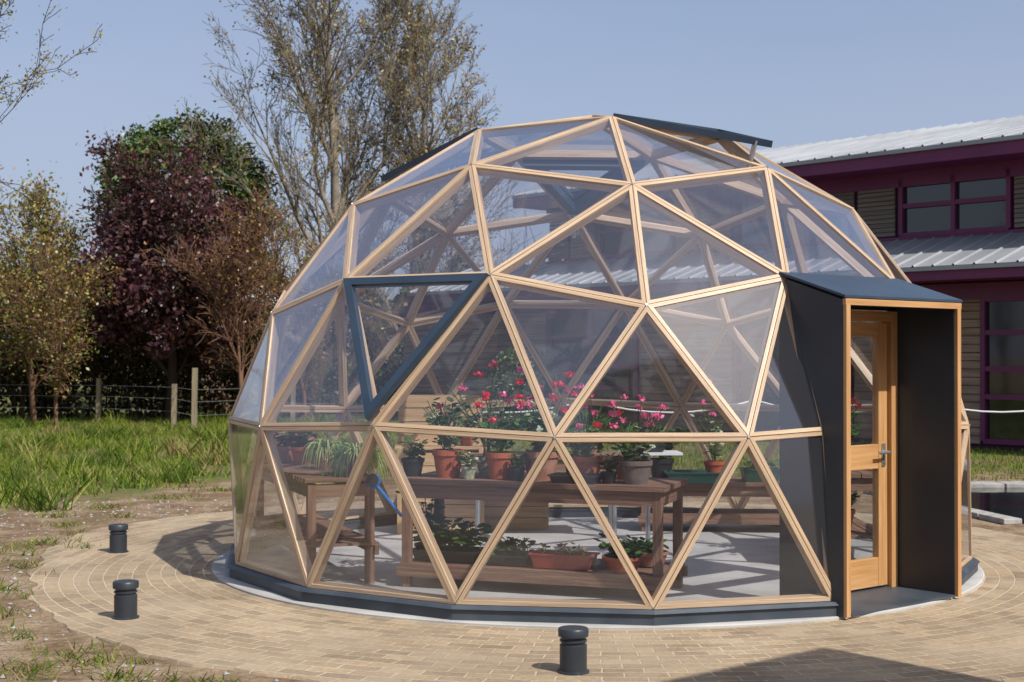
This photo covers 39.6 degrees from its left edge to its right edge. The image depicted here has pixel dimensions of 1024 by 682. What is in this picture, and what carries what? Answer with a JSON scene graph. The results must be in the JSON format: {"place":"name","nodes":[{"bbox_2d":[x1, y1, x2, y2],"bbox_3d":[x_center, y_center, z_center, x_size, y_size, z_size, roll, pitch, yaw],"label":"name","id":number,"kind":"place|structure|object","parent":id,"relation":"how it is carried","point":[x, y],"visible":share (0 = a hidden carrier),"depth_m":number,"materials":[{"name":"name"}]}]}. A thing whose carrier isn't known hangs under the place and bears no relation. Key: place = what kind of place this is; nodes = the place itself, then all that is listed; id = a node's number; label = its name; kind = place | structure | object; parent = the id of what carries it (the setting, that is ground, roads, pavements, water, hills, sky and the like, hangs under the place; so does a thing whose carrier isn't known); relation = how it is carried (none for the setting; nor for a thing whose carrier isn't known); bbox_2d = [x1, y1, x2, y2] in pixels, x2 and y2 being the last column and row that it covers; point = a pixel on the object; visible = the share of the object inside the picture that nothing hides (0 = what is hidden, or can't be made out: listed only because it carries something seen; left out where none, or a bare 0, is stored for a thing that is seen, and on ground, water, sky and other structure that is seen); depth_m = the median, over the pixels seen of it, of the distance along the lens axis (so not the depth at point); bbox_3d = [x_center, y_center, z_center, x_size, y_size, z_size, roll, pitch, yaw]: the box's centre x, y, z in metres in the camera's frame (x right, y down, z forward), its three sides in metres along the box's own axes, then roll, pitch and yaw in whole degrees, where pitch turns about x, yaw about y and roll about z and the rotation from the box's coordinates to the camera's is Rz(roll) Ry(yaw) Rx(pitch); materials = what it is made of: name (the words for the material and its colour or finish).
{"place":"outdoors","nodes":[
{"label":"outdoors","id":0,"kind":"place"},
{"bbox_2d":[0,360,1023,681],"bbox_3d":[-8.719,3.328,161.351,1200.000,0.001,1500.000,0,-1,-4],"label":"ground","id":1,"kind":"structure","parent":0,"point":[44,626],"depth_m":14.42,"materials":[{"name":"soil"}]},
{"bbox_2d":[0,165,80,374],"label":"spring leaf tree","id":2,"kind":"object","parent":1,"relation":"on","point":[14,168],"visible":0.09,"depth_m":38.35,"materials":[{"name":"green plant"}]},
{"bbox_2d":[0,0,102,216],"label":"spring leaf tree","id":3,"kind":"object","parent":1,"relation":"on","point":[37,74],"visible":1,"depth_m":21.57,"materials":[{"name":"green plant"}]},
{"bbox_2d":[0,159,104,421],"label":"spring leaf tree","id":4,"kind":"object","parent":1,"relation":"on","point":[11,251],"visible":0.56,"depth_m":35.32,"materials":[{"name":"green plant"}]},
{"bbox_2d":[0,226,129,426],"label":"spring leaf tree","id":5,"kind":"object","parent":1,"relation":"on","point":[46,321],"visible":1,"depth_m":32.66,"materials":[{"name":"green plant"}]},
{"bbox_2d":[0,368,295,428],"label":"post and wire fence","id":6,"kind":"object","parent":1,"relation":"on","point":[194,389],"visible":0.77,"depth_m":33.54,"materials":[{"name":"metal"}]},
{"bbox_2d":[66,123,263,421],"bbox_3d":[-8.818,-1.796,35.563,5.003,7.708,6.383,0,-1,-4],"label":"copper leaved tree","id":7,"kind":"object","parent":1,"relation":"on","point":[155,216],"visible":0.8,"depth_m":34.61,"materials":[{"name":"purple plant"}]},
{"bbox_2d":[0,499,333,681],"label":"soil stones","id":8,"kind":"object","parent":1,"relation":"on","point":[45,639],"visible":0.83,"depth_m":13.33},
{"bbox_2d":[0,280,363,418],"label":"boundary hedge","id":9,"kind":"object","parent":1,"relation":"on","point":[141,363],"visible":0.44,"depth_m":38.02,"materials":[{"name":"brown plant"}]},
{"bbox_2d":[81,107,284,408],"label":"round green tree","id":10,"kind":"object","parent":1,"relation":"on","point":[162,129],"visible":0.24,"depth_m":42.99,"materials":[{"name":"leaf"},{"name":"dark bark"}]},
{"bbox_2d":[138,176,318,390],"bbox_3d":[-6.696,-0.928,33.747,4.116,5.914,3.616,1,-1,-37],"label":"reddish twig tree","id":11,"kind":"object","parent":1,"relation":"on","point":[240,244],"visible":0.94,"depth_m":33.49,"materials":[{"name":"brown plant"}]},
{"bbox_2d":[206,306,314,412],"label":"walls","id":12,"kind":"structure","parent":1,"relation":"on","point":[252,358],"depth_m":41.43,"materials":[{"name":"brown brick"}]},
{"bbox_2d":[223,331,299,375],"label":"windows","id":13,"kind":"structure","parent":12,"relation":"attached to","point":[250,342],"depth_m":41.43,"materials":[{"name":"glass"}]},
{"bbox_2d":[245,282,316,305],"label":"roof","id":14,"kind":"structure","parent":12,"relation":"on","point":[275,298],"depth_m":41.31,"materials":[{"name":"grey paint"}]},
{"bbox_2d":[201,200,349,419],"bbox_3d":[-6.224,-0.754,36.111,4.204,5.599,3.333,0,-1,-32],"label":"reddish twig tree","id":15,"kind":"object","parent":1,"relation":"on","point":[291,320],"visible":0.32,"depth_m":35.91,"materials":[{"name":"brown plant"}]},
{"bbox_2d":[154,0,472,401],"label":"tall bare tree","id":16,"kind":"object","parent":1,"relation":"on","point":[329,94],"visible":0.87,"depth_m":42.87,"materials":[{"name":"brown plant"}]},
{"bbox_2d":[0,198,634,396],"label":"woodland trees","id":17,"kind":"object","parent":1,"relation":"on","point":[399,299],"visible":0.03,"depth_m":58.67,"materials":[{"name":"brown plant"}]},
{"bbox_2d":[316,298,407,414],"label":"garden shrubs","id":18,"kind":"object","parent":1,"relation":"on","point":[329,395],"visible":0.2,"depth_m":40.73,"materials":[{"name":"green plant"}]},
{"bbox_2d":[320,0,525,362],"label":"tall bare tree","id":19,"kind":"object","parent":1,"relation":"on","point":[418,264],"visible":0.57,"depth_m":43.71,"materials":[{"name":"brown plant"}]},
{"bbox_2d":[0,484,1003,681],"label":"weed tufts","id":20,"kind":"object","parent":1,"relation":"on","point":[118,674],"visible":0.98,"depth_m":8.12,"materials":[{"name":"green plant"}]},
{"bbox_2d":[484,344,559,427],"bbox_3d":[0.242,1.067,33.172,1.785,1.992,1.791,0,-1,-4],"label":"round clipped bush","id":21,"kind":"object","parent":1,"relation":"on","point":[503,356],"visible":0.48,"depth_m":32.80,"materials":[{"name":"green plant"}]},
{"bbox_2d":[211,517,983,629],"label":"concrete slab","id":22,"kind":"structure","parent":1,"relation":"on","point":[730,560],"depth_m":10.86,"materials":[{"name":"grey concrete"}]},
{"bbox_2d":[253,458,378,583],"bbox_3d":[-1.570,1.373,11.087,0.550,0.770,2.000,0,-1,-21],"label":"slatted potting table","id":23,"kind":"object","parent":22,"relation":"on","point":[303,481],"visible":0.57,"depth_m":10.31,"materials":[{"name":"wood"}]},
{"bbox_2d":[272,432,298,460],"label":"potted succulent","id":24,"kind":"object","parent":23,"relation":"on","point":[284,452],"visible":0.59,"depth_m":11.81,"materials":[{"name":"ceramic"}]},
{"bbox_2d":[275,432,316,464],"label":"potted succulent","id":25,"kind":"object","parent":23,"relation":"on","point":[299,441],"visible":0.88,"depth_m":11.44,"materials":[{"name":"ceramic"}]},
{"bbox_2d":[295,436,346,470],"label":"spider plant","id":26,"kind":"object","parent":23,"relation":"on","point":[320,451],"visible":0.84,"depth_m":10.91,"materials":[{"name":"green plant"}]},
{"bbox_2d":[317,442,393,486],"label":"spider plant","id":27,"kind":"object","parent":23,"relation":"on","point":[347,458],"visible":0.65,"depth_m":10.38,"materials":[{"name":"green plant"}]},
{"bbox_2d":[395,395,486,534],"bbox_3d":[-0.673,1.148,13.379,0.850,1.270,0.560,0,-1,-4],"label":"potting bench","id":28,"kind":"object","parent":22,"relation":"on","point":[454,509],"visible":0.38,"depth_m":13.20,"materials":[{"name":"brown wood"}]},
{"bbox_2d":[413,434,455,445],"bbox_3d":[-0.727,0.898,13.378,0.400,0.154,0.318,0,-1,-4],"label":"wooden crate","id":29,"kind":"object","parent":28,"relation":"on","point":[421,437],"visible":0.29,"depth_m":13.21,"materials":[{"name":"wood"}]},
{"bbox_2d":[457,412,483,445],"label":"potted herb","id":30,"kind":"object","parent":28,"relation":"on","point":[466,441],"visible":0.23,"depth_m":13.29,"materials":[{"name":"ceramic"}]},
{"bbox_2d":[464,470,548,528],"bbox_3d":[-0.068,1.512,13.714,0.800,0.544,0.518,0,-1,-4],"label":"wooden planter box","id":31,"kind":"object","parent":22,"relation":"on","point":[531,515],"visible":0.2,"depth_m":13.46,"materials":[{"name":"wood"}]},
{"bbox_2d":[396,471,687,592],"bbox_3d":[0.216,1.366,10.127,1.950,0.770,0.712,0,-1,19],"label":"potting table","id":32,"kind":"object","parent":22,"relation":"on","point":[657,494],"visible":0.55,"depth_m":9.83,"materials":[{"name":"wood"}]},
{"bbox_2d":[365,474,402,516],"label":"watering rose","id":33,"kind":"object","parent":32,"relation":"attached to","point":[373,481],"visible":1,"depth_m":9.91,"materials":[{"name":"blue plastic"}]},
{"bbox_2d":[398,439,427,476],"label":"potted seedling","id":34,"kind":"object","parent":32,"relation":"on","point":[412,462],"visible":0.99,"depth_m":10.30,"materials":[{"name":"ceramic"}]},
{"bbox_2d":[395,490,445,549],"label":"potted trailing plant","id":35,"kind":"object","parent":32,"relation":"on","point":[429,516],"visible":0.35,"depth_m":10.34,"materials":[{"name":"green plant"}]},
{"bbox_2d":[423,384,471,477],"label":"potted geranium","id":36,"kind":"object","parent":32,"relation":"on","point":[447,462],"visible":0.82,"depth_m":10.18,"materials":[{"name":"ceramic"}]},
{"bbox_2d":[422,402,477,447],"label":"potted herb","id":37,"kind":"object","parent":32,"relation":"on","point":[428,420],"visible":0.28,"depth_m":10.59,"materials":[{"name":"plant"}]},
{"bbox_2d":[412,516,491,562],"bbox_3d":[-0.457,1.419,10.216,0.662,0.303,0.384,0,-1,19],"label":"seed tray","id":38,"kind":"object","parent":32,"relation":"on","point":[467,551],"visible":0.82,"depth_m":10.16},
{"bbox_2d":[456,450,478,478],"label":"potted herb","id":39,"kind":"object","parent":32,"relation":"on","point":[468,470],"visible":1,"depth_m":10.08,"materials":[{"name":"ceramic"}]},
{"bbox_2d":[446,361,524,475],"bbox_3d":[-0.221,0.564,10.431,0.487,0.838,0.490,0,-1,27],"label":"potted variegated geranium","id":40,"kind":"object","parent":32,"relation":"on","point":[482,466],"visible":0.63,"depth_m":10.42,"materials":[{"name":"plant"}]},
{"bbox_2d":[473,391,524,479],"bbox_3d":[-0.094,0.665,10.120,0.379,0.630,0.458,0,-1,-4],"label":"potted geranium","id":41,"kind":"object","parent":32,"relation":"on","point":[499,462],"visible":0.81,"depth_m":10.05,"materials":[{"name":"ceramic"}]},
{"bbox_2d":[478,536,535,565],"bbox_3d":[-0.021,1.476,10.060,0.408,0.187,0.291,0,-1,19],"label":"seed tray","id":42,"kind":"object","parent":32,"relation":"on","point":[513,555],"visible":0.86,"depth_m":9.98,"materials":[{"name":"grey plastic"}]},
{"bbox_2d":[507,453,531,480],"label":"potted herb","id":43,"kind":"object","parent":32,"relation":"on","point":[516,471],"visible":1,"depth_m":9.94,"materials":[{"name":"ceramic"}]},
{"bbox_2d":[504,378,561,473],"bbox_3d":[0.160,0.625,10.344,0.427,0.716,0.382,0,-1,-4],"label":"potted geranium","id":44,"kind":"object","parent":32,"relation":"on","point":[520,382],"visible":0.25,"depth_m":10.36,"materials":[{"name":"plant"}]},
{"bbox_2d":[514,371,574,480],"bbox_3d":[0.239,0.594,10.047,0.433,0.772,0.458,0,-1,-4],"label":"potted geranium","id":45,"kind":"object","parent":32,"relation":"on","point":[550,466],"visible":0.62,"depth_m":9.97,"materials":[{"name":"ceramic"}]},
{"bbox_2d":[528,542,599,569],"bbox_3d":[0.362,1.478,9.864,0.458,0.180,0.210,0,-1,19],"label":"red trough planter","id":46,"kind":"object","parent":32,"relation":"on","point":[576,559],"visible":1,"depth_m":9.80,"materials":[{"name":"ceramic"}]},
{"bbox_2d":[542,417,602,472],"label":"potted herb","id":47,"kind":"object","parent":32,"relation":"on","point":[575,451],"visible":0.25,"depth_m":10.29,"materials":[{"name":"plant"}]},
{"bbox_2d":[547,472,601,483],"bbox_3d":[0.443,0.947,9.797,0.354,0.060,0.208,0,-1,19],"label":"seed tray","id":48,"kind":"object","parent":32,"relation":"on","point":[567,477],"visible":0.72,"depth_m":9.73,"materials":[{"name":"plastic"}]},
{"bbox_2d":[557,383,613,472],"bbox_3d":[0.547,0.637,10.062,0.380,0.687,0.484,0,-1,18],"label":"potted geranium","id":49,"kind":"object","parent":32,"relation":"on","point":[586,460],"visible":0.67,"depth_m":9.95,"materials":[{"name":"ceramic"}]},
{"bbox_2d":[598,453,619,483],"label":"potted herb","id":50,"kind":"object","parent":32,"relation":"on","point":[608,475],"visible":1,"depth_m":9.73,"materials":[{"name":"ceramic"}]},
{"bbox_2d":[593,533,645,572],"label":"terracotta bowl plant","id":51,"kind":"object","parent":32,"relation":"on","point":[613,563],"visible":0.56,"depth_m":9.65,"materials":[{"name":"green plant"}]},
{"bbox_2d":[592,395,667,484],"bbox_3d":[0.823,0.674,9.712,0.501,0.607,0.525,0,-1,-4],"label":"potted geranium","id":52,"kind":"object","parent":32,"relation":"on","point":[634,470],"visible":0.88,"depth_m":9.67,"materials":[{"name":"ceramic"}]},
{"bbox_2d":[601,404,666,479],"bbox_3d":[0.836,0.716,10.156,0.510,0.531,0.408,0,-1,22],"label":"potted geranium","id":53,"kind":"object","parent":32,"relation":"on","point":[622,421],"visible":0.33,"depth_m":10.13,"materials":[{"name":"plant"}]},
{"bbox_2d":[635,537,668,566],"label":"terracotta bowl plant","id":54,"kind":"object","parent":32,"relation":"on","point":[647,561],"visible":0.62,"depth_m":9.90,"materials":[{"name":"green plant"}]},
{"bbox_2d":[471,451,619,537],"bbox_3d":[0.306,1.406,13.046,1.350,0.750,0.592,0,-1,0],"label":"steel legged table","id":55,"kind":"object","parent":22,"relation":"on","point":[612,515],"visible":0.24,"depth_m":12.79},
{"bbox_2d":[523,383,563,449],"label":"potted geranium","id":56,"kind":"object","parent":55,"relation":"on","point":[531,400],"visible":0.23,"depth_m":13.05,"materials":[{"name":"plant"}]},
{"bbox_2d":[568,394,627,453],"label":"potted geranium","id":57,"kind":"object","parent":55,"relation":"on","point":[598,415],"visible":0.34,"depth_m":13.01,"materials":[{"name":"plant"}]},
{"bbox_2d":[227,113,979,625],"bbox_3d":[0.686,-0.033,11.646,5.993,3.658,5.956,0,-1,-4],"label":"geodesic dome greenhouse","id":58,"kind":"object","parent":22,"relation":"on","point":[915,455],"visible":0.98,"depth_m":9.84,"materials":[{"name":"beige wood"}]},
{"bbox_2d":[851,322,886,589],"bbox_3d":[2.251,0.794,9.768,1.010,1.850,0.055,1,-1,-40],"label":"door leaf","id":59,"kind":"structure","parent":58,"relation":"in","point":[868,572],"depth_m":10.02,"materials":[{"name":"brown wood"}]},
{"bbox_2d":[619,450,682,539],"bbox_3d":[1.128,1.334,11.586,0.480,0.865,0.300,0,-1,-4],"label":"plant stand","id":60,"kind":"object","parent":22,"relation":"on","point":[670,452],"visible":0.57,"depth_m":11.56,"materials":[{"name":"metal"}]},
{"bbox_2d":[640,443,666,451],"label":"potted plant","id":61,"kind":"object","parent":60,"relation":"on","point":[659,448],"visible":0.32,"depth_m":11.50,"materials":[{"name":"plant"}]},
{"bbox_2d":[638,477,778,531],"bbox_3d":[1.952,1.552,13.500,1.500,0.470,0.542,0,-1,5],"label":"back potting table","id":62,"kind":"object","parent":22,"relation":"on","point":[737,487],"visible":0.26,"depth_m":13.25,"materials":[{"name":"wood"}]},
{"bbox_2d":[641,425,686,477],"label":"potted herb","id":63,"kind":"object","parent":62,"relation":"on","point":[661,463],"visible":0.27,"depth_m":13.43,"materials":[{"name":"ceramic"}]},
{"bbox_2d":[663,469,733,482],"bbox_3d":[1.733,1.265,13.278,0.624,0.100,0.364,0,-1,2],"label":"green tray","id":64,"kind":"object","parent":62,"relation":"on","point":[698,476],"visible":0.6,"depth_m":13.12,"materials":[{"name":"plastic"}]},
{"bbox_2d":[690,379,725,472],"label":"potted variegated geranium","id":65,"kind":"object","parent":62,"relation":"on","point":[713,465],"visible":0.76,"depth_m":13.49,"materials":[{"name":"ceramic"}]},
{"bbox_2d":[738,458,778,481],"bbox_3d":[2.335,1.195,13.367,0.376,0.243,0.312,0,-1,2],"label":"planter","id":66,"kind":"object","parent":62,"relation":"on","point":[749,474],"visible":0.47,"depth_m":13.24,"materials":[{"name":"plastic"}]},
{"bbox_2d":[851,469,872,539],"bbox_3d":[2.640,1.394,11.604,0.542,0.750,1.500,0,-1,2],"label":"side potting table","id":67,"kind":"object","parent":22,"relation":"on","point":[861,480],"visible":0.09,"depth_m":10.89,"materials":[{"name":"wood"}]},
{"bbox_2d":[851,493,859,527],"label":"potted herb","id":68,"kind":"object","parent":67,"relation":"on","point":[852,503],"visible":0.04,"depth_m":11.22,"materials":[{"name":"plant"}]},
{"bbox_2d":[851,398,861,439],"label":"potted geranium","id":69,"kind":"object","parent":67,"relation":"on","point":[853,414],"visible":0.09,"depth_m":11.32,"materials":[{"name":"plant"}]},
{"bbox_2d":[851,403,861,431],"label":"potted geranium","id":70,"kind":"object","parent":67,"relation":"on","point":[858,405],"visible":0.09,"depth_m":11.51,"materials":[{"name":"plant"}]},
{"bbox_2d":[408,177,1023,450],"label":"walls","id":71,"kind":"structure","parent":1,"relation":"on","point":[999,446],"depth_m":30.29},
{"bbox_2d":[403,302,407,362],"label":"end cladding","id":72,"kind":"structure","parent":71,"relation":"attached to","point":[405,304],"depth_m":37.89,"materials":[{"name":"grey"}]},
{"bbox_2d":[404,299,981,443],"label":"timber cladding","id":73,"kind":"structure","parent":71,"relation":"attached to","point":[459,349],"depth_m":30.87,"materials":[{"name":"wood"}]},
{"bbox_2d":[404,139,1023,316],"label":"purple fascia","id":74,"kind":"structure","parent":71,"relation":"attached to","point":[964,173],"depth_m":27.91,"materials":[{"name":"paint"}]},
{"bbox_2d":[407,134,1023,295],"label":"gutters","id":75,"kind":"object","parent":74,"relation":"attached to","point":[949,145],"visible":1,"depth_m":27.11,"materials":[{"name":"grey metal"}]},
{"bbox_2d":[425,153,1023,302],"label":"soffits","id":76,"kind":"object","parent":74,"relation":"on","point":[1016,156],"visible":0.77,"depth_m":27.92,"materials":[{"name":"purple paint"}]},
{"bbox_2d":[549,175,1023,259],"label":"grey cladding","id":77,"kind":"structure","parent":74,"relation":"attached to","point":[709,218],"depth_m":28.73,"materials":[{"name":"grey metal"}]},
{"bbox_2d":[409,115,1023,292],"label":"metal roof","id":78,"kind":"structure","parent":71,"relation":"on","point":[978,249],"depth_m":29.48,"materials":[{"name":"grey metal"}]},
{"bbox_2d":[546,168,1023,445],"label":"window frames","id":79,"kind":"structure","parent":71,"relation":"attached to","point":[953,201],"depth_m":28.01,"materials":[{"name":"metal"}]},
{"bbox_2d":[552,178,1023,439],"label":"window glass","id":80,"kind":"object","parent":79,"relation":"in","point":[1005,350],"visible":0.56,"depth_m":29.07,"materials":[{"name":"glass"}]},
{"bbox_2d":[414,401,1023,464],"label":"rope fence","id":81,"kind":"object","parent":1,"relation":"on","point":[587,411],"visible":0.22,"depth_m":18.47,"materials":[{"name":"fabric"}]},
{"bbox_2d":[863,481,1023,524],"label":"pond stone edging","id":82,"kind":"object","parent":1,"relation":"on","point":[993,517],"visible":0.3,"depth_m":14.80,"materials":[{"name":"white stone"}]},
{"bbox_2d":[0,409,1023,513],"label":"grass","id":83,"kind":"structure","parent":0,"point":[64,441],"depth_m":22.76,"materials":[{"name":"green plant"}]},
{"bbox_2d":[0,0,1023,357],"label":"sky","id":84,"kind":"structure","parent":0,"point":[786,73],"materials":[{"name":"blue"}]},
{"bbox_2d":[25,500,1023,681],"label":"block paved path","id":85,"kind":"structure","parent":0,"point":[193,610],"depth_m":8.44,"materials":[{"name":"beige brick"}]},
{"bbox_2d":[108,523,128,552],"bbox_3d":[-3.329,1.667,12.025,0.170,0.234,0.170,0,-1,-4],"label":"bollard light","id":86,"kind":"object","parent":85,"relation":"on","point":[118,538],"visible":1,"depth_m":11.96,"materials":[{"name":"metal"}]},
{"bbox_2d":[112,579,138,619],"bbox_3d":[-2.449,1.637,9.014,0.170,0.234,0.170,0,-1,-4],"label":"bollard light","id":87,"kind":"object","parent":85,"relation":"on","point":[125,601],"visible":1,"depth_m":8.95,"materials":[{"name":"metal"}]},
{"bbox_2d":[557,625,588,675],"bbox_3d":[0.323,1.625,7.485,0.170,0.234,0.170,0,-1,-4],"label":"bollard light","id":88,"kind":"object","parent":85,"relation":"on","point":[573,651],"visible":1,"depth_m":7.42,"materials":[{"name":"metal"}]},
{"bbox_2d":[971,488,1023,522],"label":"pond water","id":89,"kind":"structure","parent":0,"point":[1007,501],"depth_m":16.46,"materials":[{"name":"black liquid"}]}
]}

